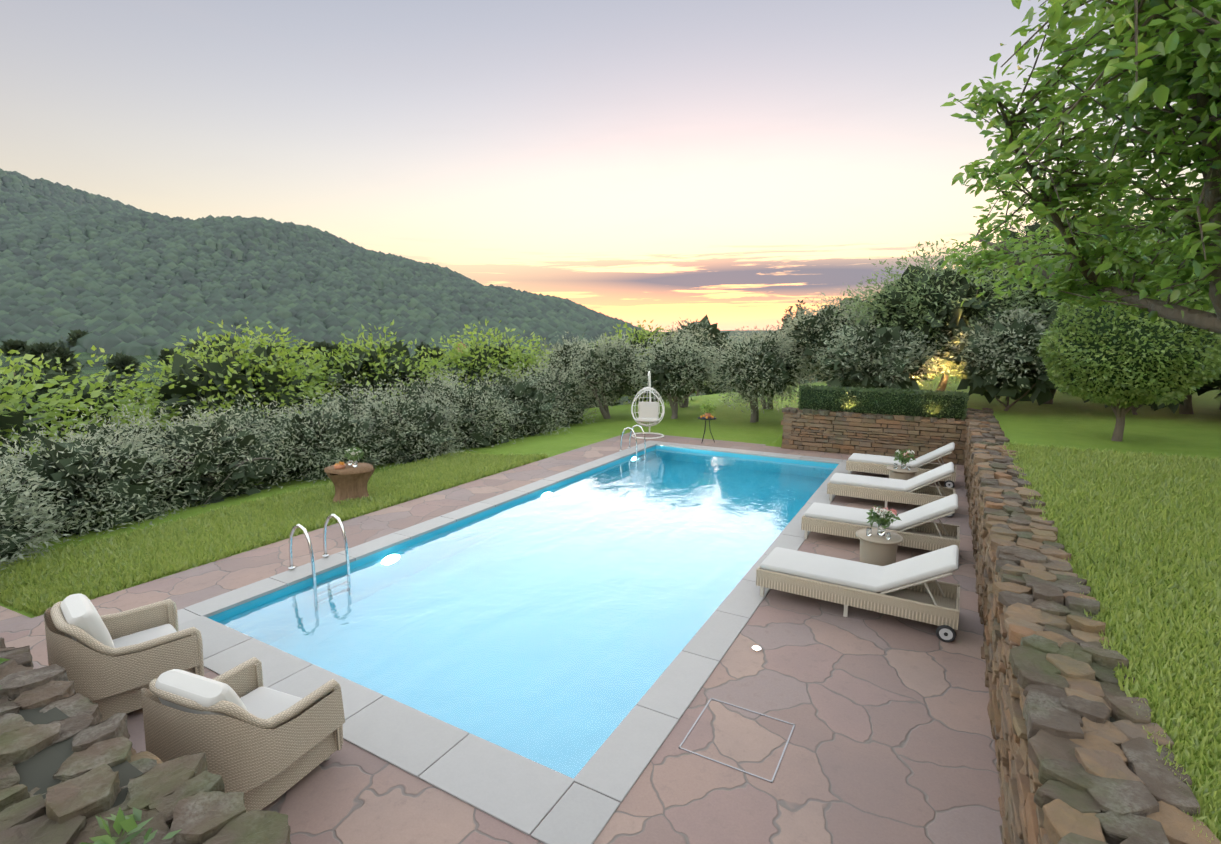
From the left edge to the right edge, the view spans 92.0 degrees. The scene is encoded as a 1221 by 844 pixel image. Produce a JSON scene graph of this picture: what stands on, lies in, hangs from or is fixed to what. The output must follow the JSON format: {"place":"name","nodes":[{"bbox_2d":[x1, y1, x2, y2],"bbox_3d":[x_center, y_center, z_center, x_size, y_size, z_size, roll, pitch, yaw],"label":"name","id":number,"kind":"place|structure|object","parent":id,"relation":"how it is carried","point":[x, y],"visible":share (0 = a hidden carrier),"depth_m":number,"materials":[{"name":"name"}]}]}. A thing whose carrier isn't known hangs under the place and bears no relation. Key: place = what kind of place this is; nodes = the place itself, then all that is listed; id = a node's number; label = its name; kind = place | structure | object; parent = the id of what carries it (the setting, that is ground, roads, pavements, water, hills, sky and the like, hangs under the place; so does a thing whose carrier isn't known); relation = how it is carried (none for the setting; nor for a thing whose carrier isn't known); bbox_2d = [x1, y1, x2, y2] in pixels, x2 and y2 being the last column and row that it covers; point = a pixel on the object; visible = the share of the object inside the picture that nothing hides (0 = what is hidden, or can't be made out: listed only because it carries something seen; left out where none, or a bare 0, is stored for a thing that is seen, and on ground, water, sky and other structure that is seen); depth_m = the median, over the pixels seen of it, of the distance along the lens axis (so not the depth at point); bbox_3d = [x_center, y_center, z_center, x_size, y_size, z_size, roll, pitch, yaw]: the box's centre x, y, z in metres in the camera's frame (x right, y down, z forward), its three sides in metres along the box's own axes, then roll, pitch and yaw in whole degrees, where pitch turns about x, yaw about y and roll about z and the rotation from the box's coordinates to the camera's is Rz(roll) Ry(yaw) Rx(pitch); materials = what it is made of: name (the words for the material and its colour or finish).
{"place":"outdoors","nodes":[
{"label":"outdoors","id":0,"kind":"place"},
{"bbox_2d":[0,168,742,358],"bbox_3d":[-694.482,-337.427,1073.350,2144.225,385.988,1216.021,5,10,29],"label":"forested hill","id":1,"kind":"structure","parent":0,"point":[112,286],"depth_m":619.18,"materials":[{"name":"green plant"}]},
{"bbox_2d":[0,432,1002,843],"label":"terrace paving","id":2,"kind":"structure","parent":0,"point":[892,740],"depth_m":4.68,"materials":[{"name":"brown stone"}]},
{"bbox_2d":[44,594,203,721],"bbox_3d":[-4.222,1.932,5.117,1.010,0.957,0.951,8,11,41],"label":"armchair","id":3,"kind":"object","parent":2,"relation":"on","point":[113,664],"visible":0.85,"depth_m":4.81,"materials":[{"name":"wicker"}]},
{"bbox_2d":[141,657,344,811],"bbox_3d":[-2.589,2.080,4.142,1.010,0.955,0.951,3,9,21],"label":"armchair","id":4,"kind":"object","parent":2,"relation":"on","point":[251,736],"visible":0.98,"depth_m":3.80,"materials":[{"name":"wicker"}]},
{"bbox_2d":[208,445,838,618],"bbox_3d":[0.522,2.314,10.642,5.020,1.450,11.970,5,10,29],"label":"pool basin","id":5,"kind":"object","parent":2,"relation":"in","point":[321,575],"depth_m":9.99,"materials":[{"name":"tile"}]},
{"bbox_2d":[288,514,349,584],"bbox_3d":[-3.944,2.107,8.030,0.565,1.640,0.590,5,10,29],"label":"pool ladder","id":6,"kind":"object","parent":5,"relation":"attached to","point":[337,518],"visible":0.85,"depth_m":7.88,"materials":[{"name":"silver metal"}]},
{"bbox_2d":[177,441,852,843],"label":"pool coping","id":7,"kind":"object","parent":5,"relation":"on","point":[507,787],"visible":0.77,"depth_m":4.89,"materials":[{"name":"grey stone"}]},
{"bbox_2d":[212,447,836,778],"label":"pool water","id":8,"kind":"structure","parent":5,"relation":"in","point":[557,627],"depth_m":7.22,"materials":[{"name":"blue liquid"}]},
{"bbox_2d":[619,425,645,456],"bbox_3d":[0.601,0.912,15.939,0.565,1.640,0.590,5,10,29],"label":"pool ladder","id":9,"kind":"object","parent":5,"relation":"attached to","point":[631,430],"visible":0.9,"depth_m":15.79,"materials":[{"name":"silver metal"}]},
{"bbox_2d":[631,371,664,438],"bbox_3d":[1.151,-0.548,18.016,0.998,2.001,0.998,-6,10,-35],"label":"hanging egg chair","id":10,"kind":"object","parent":2,"relation":"on","point":[649,411],"visible":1,"depth_m":18.11,"materials":[{"name":"white wicker"}]},
{"bbox_2d":[698,399,716,442],"bbox_3d":[2.809,-0.029,17.087,0.574,1.267,0.540,5,10,29],"label":"plant table","id":11,"kind":"object","parent":2,"relation":"on","point":[707,416],"visible":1,"depth_m":17.00,"materials":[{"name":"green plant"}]},
{"bbox_2d":[678,698,794,782],"bbox_3d":[1.011,2.482,4.658,0.720,0.012,0.720,5,10,29],"label":"access cover frame","id":12,"kind":"object","parent":2,"relation":"on","point":[775,772],"visible":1,"depth_m":4.56,"materials":[{"name":"silver metal"}]},
{"bbox_2d":[752,645,760,650],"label":"deck recessed lights","id":13,"kind":"object","parent":2,"relation":"in","point":[756,648],"visible":0.27,"depth_m":5.92,"materials":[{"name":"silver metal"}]},
{"bbox_2d":[756,545,959,641],"bbox_3d":[2.838,1.738,6.841,2.104,0.822,0.830,5,10,30],"label":"sun lounger","id":14,"kind":"object","parent":2,"relation":"on","point":[912,588],"visible":1,"depth_m":6.62,"materials":[{"name":"fabric"}]},
{"bbox_2d":[856,505,902,565],"bbox_3d":[3.623,1.541,7.958,0.586,0.881,0.586,5,10,29],"label":"side table","id":15,"kind":"object","parent":2,"relation":"on","point":[878,546],"visible":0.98,"depth_m":7.84,"materials":[{"name":"wicker"}]},
{"bbox_2d":[781,407,979,464],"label":"end wall","id":16,"kind":"structure","parent":2,"relation":"on","point":[838,432],"depth_m":15.12,"materials":[{"name":"stone"}]},
{"bbox_2d":[801,494,959,550],"bbox_3d":[4.034,1.428,8.861,2.104,0.833,0.830,5,10,30],"label":"sun lounger","id":17,"kind":"object","parent":2,"relation":"on","point":[913,528],"visible":0.73,"depth_m":8.71,"materials":[{"name":"fabric"}]},
{"bbox_2d":[827,462,955,517],"bbox_3d":[5.179,1.112,10.913,2.104,0.844,0.830,5,10,28],"label":"sun lounger","id":18,"kind":"object","parent":2,"relation":"on","point":[918,490],"visible":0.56,"depth_m":10.75,"materials":[{"name":"fabric"}]},
{"bbox_2d":[846,442,956,487],"bbox_3d":[6.298,0.821,12.800,2.104,0.856,0.830,5,10,30],"label":"sun lounger","id":19,"kind":"object","parent":2,"relation":"on","point":[869,463],"visible":0.79,"depth_m":12.69,"materials":[{"name":"fabric"}]},
{"bbox_2d":[886,449,917,479],"bbox_3d":[5.871,0.959,11.871,0.586,0.862,0.586,5,10,29],"label":"side table","id":20,"kind":"object","parent":2,"relation":"on","point":[902,471],"visible":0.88,"depth_m":11.78,"materials":[{"name":"wicker"}]},
{"bbox_2d":[0,0,1205,331],"label":"sky","id":21,"kind":"structure","parent":0,"point":[734,163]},
{"bbox_2d":[0,177,1220,840],"bbox_3d":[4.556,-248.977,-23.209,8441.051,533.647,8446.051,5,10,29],"label":"ground","id":22,"kind":"structure","parent":0,"point":[1064,419],"depth_m":15.77,"materials":[{"name":"green plant"}]},
{"bbox_2d":[0,435,26,483],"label":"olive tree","id":23,"kind":"object","parent":22,"relation":"on","point":[1,463],"depth_m":12.00,"materials":[{"name":"green plant"}]},
{"bbox_2d":[0,339,27,355],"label":"grove tree","id":24,"kind":"object","parent":22,"relation":"on","point":[9,345],"visible":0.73,"depth_m":309.28,"materials":[{"name":"green plant"}]},
{"bbox_2d":[1,364,32,376],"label":"grove tree","id":25,"kind":"object","parent":22,"relation":"on","point":[21,369],"depth_m":156.44,"materials":[{"name":"green plant"}]},
{"bbox_2d":[21,343,47,364],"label":"grove tree","id":26,"kind":"object","parent":22,"relation":"on","point":[30,350],"visible":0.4,"depth_m":272.86,"materials":[{"name":"green plant"}]},
{"bbox_2d":[0,455,75,569],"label":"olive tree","id":27,"kind":"object","parent":22,"relation":"on","point":[16,534],"visible":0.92,"depth_m":9.10,"materials":[{"name":"green plant"}]},
{"bbox_2d":[32,342,57,357],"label":"grove tree","id":28,"kind":"object","parent":22,"relation":"on","point":[48,346],"visible":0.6,"depth_m":275.44,"materials":[{"name":"green plant"}]},
{"bbox_2d":[37,351,55,373],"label":"grove tree","id":29,"kind":"object","parent":22,"relation":"on","point":[47,356],"depth_m":211.59,"materials":[{"name":"green plant"}]},
{"bbox_2d":[0,349,102,466],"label":"bush","id":30,"kind":"object","parent":22,"relation":"on","point":[15,419],"visible":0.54,"depth_m":15.20,"materials":[{"name":"green plant"}]},
{"bbox_2d":[49,336,81,378],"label":"tree","id":31,"kind":"object","parent":22,"relation":"on","point":[63,353],"visible":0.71,"depth_m":185.04,"materials":[{"name":"green plant"}]},
{"bbox_2d":[66,329,91,346],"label":"grove tree","id":32,"kind":"object","parent":22,"relation":"on","point":[74,336],"visible":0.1,"depth_m":336.63,"materials":[{"name":"green plant"}]},
{"bbox_2d":[0,355,158,421],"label":"bush","id":33,"kind":"object","parent":22,"relation":"on","point":[113,376],"visible":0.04,"depth_m":25.69,"materials":[{"name":"green plant"}]},
{"bbox_2d":[0,345,180,454],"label":"bush","id":34,"kind":"object","parent":22,"relation":"on","point":[105,400],"visible":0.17,"depth_m":18.75,"materials":[{"name":"green plant"}]},
{"bbox_2d":[0,658,181,843],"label":"wall weeds","id":35,"kind":"object","parent":22,"relation":"on","point":[127,823],"visible":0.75,"depth_m":2.34,"materials":[{"name":"green plant"}]},
{"bbox_2d":[0,414,199,542],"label":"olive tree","id":36,"kind":"object","parent":22,"relation":"on","point":[79,470],"visible":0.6,"depth_m":10.79,"materials":[{"name":"green plant"}]},
{"bbox_2d":[22,399,182,452],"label":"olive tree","id":37,"kind":"object","parent":22,"relation":"on","point":[93,429],"visible":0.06,"depth_m":13.76,"materials":[{"name":"green plant"}]},
{"bbox_2d":[96,373,143,405],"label":"bush","id":38,"kind":"object","parent":22,"relation":"on","point":[110,380],"depth_m":105.26,"materials":[{"name":"green plant"}]},
{"bbox_2d":[106,352,139,374],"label":"grove tree","id":39,"kind":"object","parent":22,"relation":"on","point":[120,362],"visible":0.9,"depth_m":237.84,"materials":[{"name":"green plant"}]},
{"bbox_2d":[0,638,290,843],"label":"wall","id":40,"kind":"structure","parent":22,"relation":"on","point":[71,766],"depth_m":2.73,"materials":[{"name":"stone"}]},
{"bbox_2d":[158,347,181,365],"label":"grove tree","id":41,"kind":"object","parent":22,"relation":"on","point":[164,353],"visible":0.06,"depth_m":271.25,"materials":[{"name":"green plant"}]},
{"bbox_2d":[184,340,203,350],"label":"grove tree","id":42,"kind":"object","parent":22,"relation":"on","point":[192,344],"visible":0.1,"depth_m":316.05,"materials":[{"name":"green plant"}]},
{"bbox_2d":[97,397,304,519],"bbox_3d":[-9.312,1.171,13.363,4.372,3.505,4.257,5,10,29],"label":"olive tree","id":43,"kind":"object","parent":22,"relation":"on","point":[224,464],"visible":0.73,"depth_m":12.84,"materials":[{"name":"green plant"}]},
{"bbox_2d":[193,344,212,356],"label":"grove tree","id":44,"kind":"object","parent":22,"relation":"on","point":[204,348],"visible":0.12,"depth_m":299.06,"materials":[{"name":"green plant"}]},
{"bbox_2d":[102,331,316,421],"bbox_3d":[-17.732,-0.218,27.815,9.813,8.103,8.671,5,10,29],"label":"bush","id":45,"kind":"object","parent":22,"relation":"on","point":[162,369],"visible":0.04,"depth_m":25.79,"materials":[{"name":"green plant"}]},
{"bbox_2d":[118,317,339,438],"bbox_3d":[-14.446,-0.499,22.669,8.340,6.980,7.633,5,10,29],"label":"bush","id":46,"kind":"object","parent":22,"relation":"on","point":[222,372],"visible":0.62,"depth_m":21.45,"materials":[{"name":"green plant"}]},
{"bbox_2d":[6,172,459,274],"bbox_3d":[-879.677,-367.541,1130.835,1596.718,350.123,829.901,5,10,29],"label":"ridge pines","id":47,"kind":"object","parent":22,"relation":"on","point":[174,217],"visible":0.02,"depth_m":954.80,"materials":[{"name":"green plant"}]},
{"bbox_2d":[163,392,312,444],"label":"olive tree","id":48,"kind":"object","parent":22,"relation":"on","point":[247,416],"visible":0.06,"depth_m":16.29,"materials":[{"name":"green plant"}]},
{"bbox_2d":[0,451,548,615],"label":"lawn grass","id":49,"kind":"structure","parent":22,"relation":"on","point":[111,563],"depth_m":9.51,"materials":[{"name":"green plant"}]},
{"bbox_2d":[324,447,374,502],"bbox_3d":[-5.154,1.033,11.665,0.897,1.119,0.882,-5,10,-29],"label":"stump table","id":50,"kind":"object","parent":49,"relation":"on","point":[350,478],"visible":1,"depth_m":11.46,"materials":[{"name":"brown wood"}]},
{"bbox_2d":[275,348,296,362],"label":"grove tree","id":51,"kind":"object","parent":22,"relation":"on","point":[288,356],"depth_m":254.28,"materials":[{"name":"green plant"}]},
{"bbox_2d":[296,343,314,361],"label":"grove tree","id":52,"kind":"object","parent":22,"relation":"on","point":[298,351],"visible":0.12,"depth_m":319.12,"materials":[{"name":"green plant"}]},
{"bbox_2d":[299,356,327,370],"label":"grove tree","id":53,"kind":"object","parent":22,"relation":"on","point":[317,360],"depth_m":187.85,"materials":[{"name":"green plant"}]},
{"bbox_2d":[235,388,402,486],"bbox_3d":[-7.435,0.742,15.319,4.404,3.305,3.878,5,10,29],"label":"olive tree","id":54,"kind":"object","parent":22,"relation":"on","point":[323,437],"visible":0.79,"depth_m":14.57,"materials":[{"name":"green plant"}]},
{"bbox_2d":[312,340,330,358],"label":"grove tree","id":55,"kind":"object","parent":22,"relation":"on","point":[316,345],"visible":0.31,"depth_m":321.56,"materials":[{"name":"green plant"}]},
{"bbox_2d":[327,342,348,358],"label":"grove tree","id":56,"kind":"object","parent":22,"relation":"on","point":[334,346],"visible":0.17,"depth_m":303.20,"materials":[{"name":"green plant"}]},
{"bbox_2d":[293,371,405,424],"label":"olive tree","id":57,"kind":"object","parent":22,"relation":"on","point":[345,405],"visible":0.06,"depth_m":18.35,"materials":[{"name":"green plant"}]},
{"bbox_2d":[294,341,446,394],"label":"valley tree","id":58,"kind":"object","parent":22,"relation":"on","point":[383,346],"depth_m":32.45,"materials":[{"name":"green plant"}]},
{"bbox_2d":[282,319,465,407],"bbox_3d":[-10.780,-1.234,27.114,8.067,6.946,7.426,2,9,16],"label":"valley tree","id":59,"kind":"object","parent":22,"relation":"on","point":[372,366],"visible":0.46,"depth_m":25.66,"materials":[{"name":"green plant"}]},
{"bbox_2d":[350,379,476,467],"bbox_3d":[-5.859,0.449,16.927,4.066,3.423,3.790,5,10,29],"label":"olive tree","id":60,"kind":"object","parent":22,"relation":"on","point":[415,434],"visible":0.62,"depth_m":16.30,"materials":[{"name":"green plant"}]},
{"bbox_2d":[374,364,468,414],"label":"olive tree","id":61,"kind":"object","parent":22,"relation":"on","point":[413,389],"visible":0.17,"depth_m":20.98,"materials":[{"name":"green plant"}]},
{"bbox_2d":[414,341,429,366],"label":"tree","id":62,"kind":"object","parent":22,"relation":"on","point":[419,348],"visible":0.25,"depth_m":284.39,"materials":[{"name":"green plant"}]},
{"bbox_2d":[422,345,446,367],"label":"grove tree","id":63,"kind":"object","parent":22,"relation":"on","point":[437,348],"visible":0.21,"depth_m":266.30,"materials":[{"name":"green plant"}]},
{"bbox_2d":[427,359,450,375],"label":"grove tree","id":64,"kind":"object","parent":22,"relation":"on","point":[434,367],"visible":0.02,"depth_m":162.04,"materials":[{"name":"green plant"}]},
{"bbox_2d":[417,370,534,452],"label":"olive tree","id":65,"kind":"object","parent":22,"relation":"on","point":[486,421],"visible":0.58,"depth_m":18.19,"materials":[{"name":"green plant"}]},
{"bbox_2d":[419,319,554,390],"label":"valley tree","id":66,"kind":"object","parent":22,"relation":"on","point":[474,359],"visible":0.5,"depth_m":29.20,"materials":[{"name":"green plant"}]},
{"bbox_2d":[462,364,576,438],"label":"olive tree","id":67,"kind":"object","parent":22,"relation":"on","point":[531,399],"visible":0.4,"depth_m":20.13,"materials":[{"name":"green plant"}]},
{"bbox_2d":[497,354,607,427],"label":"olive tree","id":68,"kind":"object","parent":22,"relation":"on","point":[570,389],"visible":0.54,"depth_m":22.46,"materials":[{"name":"green plant"}]},
{"bbox_2d":[533,330,599,402],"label":"olive tree","id":69,"kind":"object","parent":22,"relation":"on","point":[564,351],"visible":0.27,"depth_m":26.03,"materials":[{"name":"green plant"}]},
{"bbox_2d":[523,332,629,407],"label":"valley tree","id":70,"kind":"object","parent":22,"relation":"on","point":[557,349],"visible":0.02,"depth_m":33.87,"materials":[{"name":"green plant"}]},
{"bbox_2d":[564,332,655,418],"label":"olive tree","id":71,"kind":"object","parent":22,"relation":"on","point":[604,369],"visible":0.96,"depth_m":22.96,"materials":[{"name":"green plant"}]},
{"bbox_2d":[592,320,715,403],"bbox_3d":[2.342,-3.316,34.484,6.437,5.346,7.614,-8,12,-44],"label":"valley tree","id":72,"kind":"object","parent":22,"relation":"on","point":[639,337],"visible":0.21,"depth_m":33.52,"materials":[{"name":"green plant"}]},
{"bbox_2d":[621,331,722,418],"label":"olive tree","id":73,"kind":"object","parent":22,"relation":"on","point":[678,372],"visible":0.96,"depth_m":21.09,"materials":[{"name":"green plant"}]},
{"bbox_2d":[636,317,723,407],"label":"olive tree","id":74,"kind":"object","parent":22,"relation":"on","point":[703,344],"visible":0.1,"depth_m":25.43,"materials":[{"name":"green plant"}]},
{"bbox_2d":[671,315,732,395],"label":"grove tree","id":75,"kind":"object","parent":22,"relation":"on","point":[714,331],"visible":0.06,"depth_m":61.72,"materials":[{"name":"green plant"}]},
{"bbox_2d":[699,380,735,394],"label":"grove tree","id":76,"kind":"object","parent":22,"relation":"on","point":[709,391],"visible":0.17,"depth_m":90.19,"materials":[{"name":"green plant"}]},
{"bbox_2d":[701,328,818,422],"bbox_3d":[5.171,-1.534,20.652,3.937,3.542,4.410,5,10,29],"label":"olive tree","id":77,"kind":"object","parent":22,"relation":"on","point":[755,369],"visible":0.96,"depth_m":20.05,"materials":[{"name":"green plant"}]},
{"bbox_2d":[720,325,824,408],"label":"olive tree","id":78,"kind":"object","parent":22,"relation":"on","point":[780,335],"visible":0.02,"depth_m":23.96,"materials":[{"name":"green plant"}]},
{"bbox_2d":[778,306,793,333],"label":"tree","id":79,"kind":"object","parent":22,"relation":"on","point":[787,316],"visible":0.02,"depth_m":89.57,"materials":[{"name":"green plant"}]},
{"bbox_2d":[786,300,809,383],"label":"tree","id":80,"kind":"object","parent":22,"relation":"on","point":[798,308],"visible":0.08,"depth_m":84.19,"materials":[{"name":"green plant"}]},
{"bbox_2d":[811,370,828,380],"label":"grove tree","id":81,"kind":"object","parent":22,"relation":"on","point":[818,376],"visible":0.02,"depth_m":135.88,"materials":[{"name":"green plant"}]},
{"bbox_2d":[768,297,882,386],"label":"olive tree","id":82,"kind":"object","parent":22,"relation":"on","point":[810,332],"visible":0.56,"depth_m":19.70,"materials":[{"name":"green plant"}]},
{"bbox_2d":[810,282,881,321],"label":"olive tree","id":83,"kind":"object","parent":22,"relation":"on","point":[846,302],"visible":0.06,"depth_m":22.86,"materials":[{"name":"green plant"}]},
{"bbox_2d":[797,384,968,420],"bbox_3d":[6.963,-0.549,15.314,4.045,0.759,0.770,5,10,29],"label":"box hedge","id":84,"kind":"object","parent":22,"relation":"on","point":[946,404],"visible":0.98,"depth_m":15.01,"materials":[{"name":"green plant"}]},
{"bbox_2d":[813,319,953,389],"bbox_3d":[7.694,-1.640,17.167,3.382,2.739,3.465,-3,9,-19],"label":"understorey shrub","id":85,"kind":"object","parent":22,"relation":"on","point":[888,358],"visible":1,"depth_m":16.38,"materials":[{"name":"green plant"}]},
{"bbox_2d":[828,238,1047,391],"bbox_3d":[9.697,-2.927,18.034,5.786,5.098,4.744,5,10,29],"label":"terrace tree","id":86,"kind":"object","parent":22,"relation":"on","point":[925,301],"visible":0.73,"depth_m":17.01,"materials":[{"name":"green plant"}]},
{"bbox_2d":[929,304,1068,410],"bbox_3d":[11.100,-1.648,16.116,4.150,3.062,4.053,0,9,2],"label":"understorey shrub","id":87,"kind":"object","parent":22,"relation":"on","point":[1001,359],"visible":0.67,"depth_m":15.49,"materials":[{"name":"green plant"}]},
{"bbox_2d":[944,227,1061,288],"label":"terrace tree","id":88,"kind":"object","parent":22,"relation":"on","point":[988,272],"visible":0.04,"depth_m":20.76,"materials":[{"name":"green plant"}]},
{"bbox_2d":[968,207,1100,256],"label":"terrace tree","id":89,"kind":"object","parent":22,"relation":"on","point":[1033,227],"visible":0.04,"depth_m":26.79,"materials":[{"name":"green plant"}]},
{"bbox_2d":[970,245,1110,403],"bbox_3d":[13.466,-2.817,17.287,5.988,5.033,5.246,-1,9,-7],"label":"terrace tree","id":90,"kind":"object","parent":22,"relation":"on","point":[1049,309],"visible":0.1,"depth_m":16.65,"materials":[{"name":"green plant"}]},
{"bbox_2d":[940,0,1220,333],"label":"tree","id":91,"kind":"object","parent":22,"relation":"on","point":[1159,54],"visible":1,"depth_m":4.71,"materials":[{"name":"green plant"}]},
{"bbox_2d":[964,408,1220,843],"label":"stone wall","id":92,"kind":"structure","parent":22,"relation":"on","point":[1077,755],"depth_m":3.60,"materials":[{"name":"stone"}]},
{"bbox_2d":[1001,442,1220,843],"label":"lawn grass","id":93,"kind":"structure","parent":22,"relation":"on","point":[1078,471],"depth_m":5.39,"materials":[{"name":"green plant"}]},
{"bbox_2d":[1036,264,1220,440],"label":"topiary tree","id":94,"kind":"object","parent":22,"relation":"on","point":[1123,363],"visible":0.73,"depth_m":10.70,"materials":[{"name":"green plant"}]},
{"bbox_2d":[1050,330,1220,414],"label":"understorey shrub","id":95,"kind":"object","parent":22,"relation":"on","point":[1172,406],"visible":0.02,"depth_m":14.29,"materials":[{"name":"green plant"}]},
{"bbox_2d":[1068,212,1220,413],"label":"terrace tree","id":96,"kind":"object","parent":22,"relation":"on","point":[1187,408],"depth_m":15.15,"materials":[{"name":"green plant"}]},
{"bbox_2d":[1138,176,1200,247],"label":"terrace tree","id":97,"kind":"object","parent":22,"relation":"on","point":[1164,213],"depth_m":21.59,"materials":[{"name":"green plant"}]},
{"bbox_2d":[1197,385,1220,409],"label":"tree","id":98,"kind":"object","parent":22,"relation":"on","point":[1201,392],"depth_m":15.54,"materials":[{"name":"green plant"}]},
{"bbox_2d":[1201,343,1220,396],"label":"tree","id":99,"kind":"object","parent":22,"relation":"on","point":[1218,382],"visible":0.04,"depth_m":13.55,"materials":[{"name":"green plant"}]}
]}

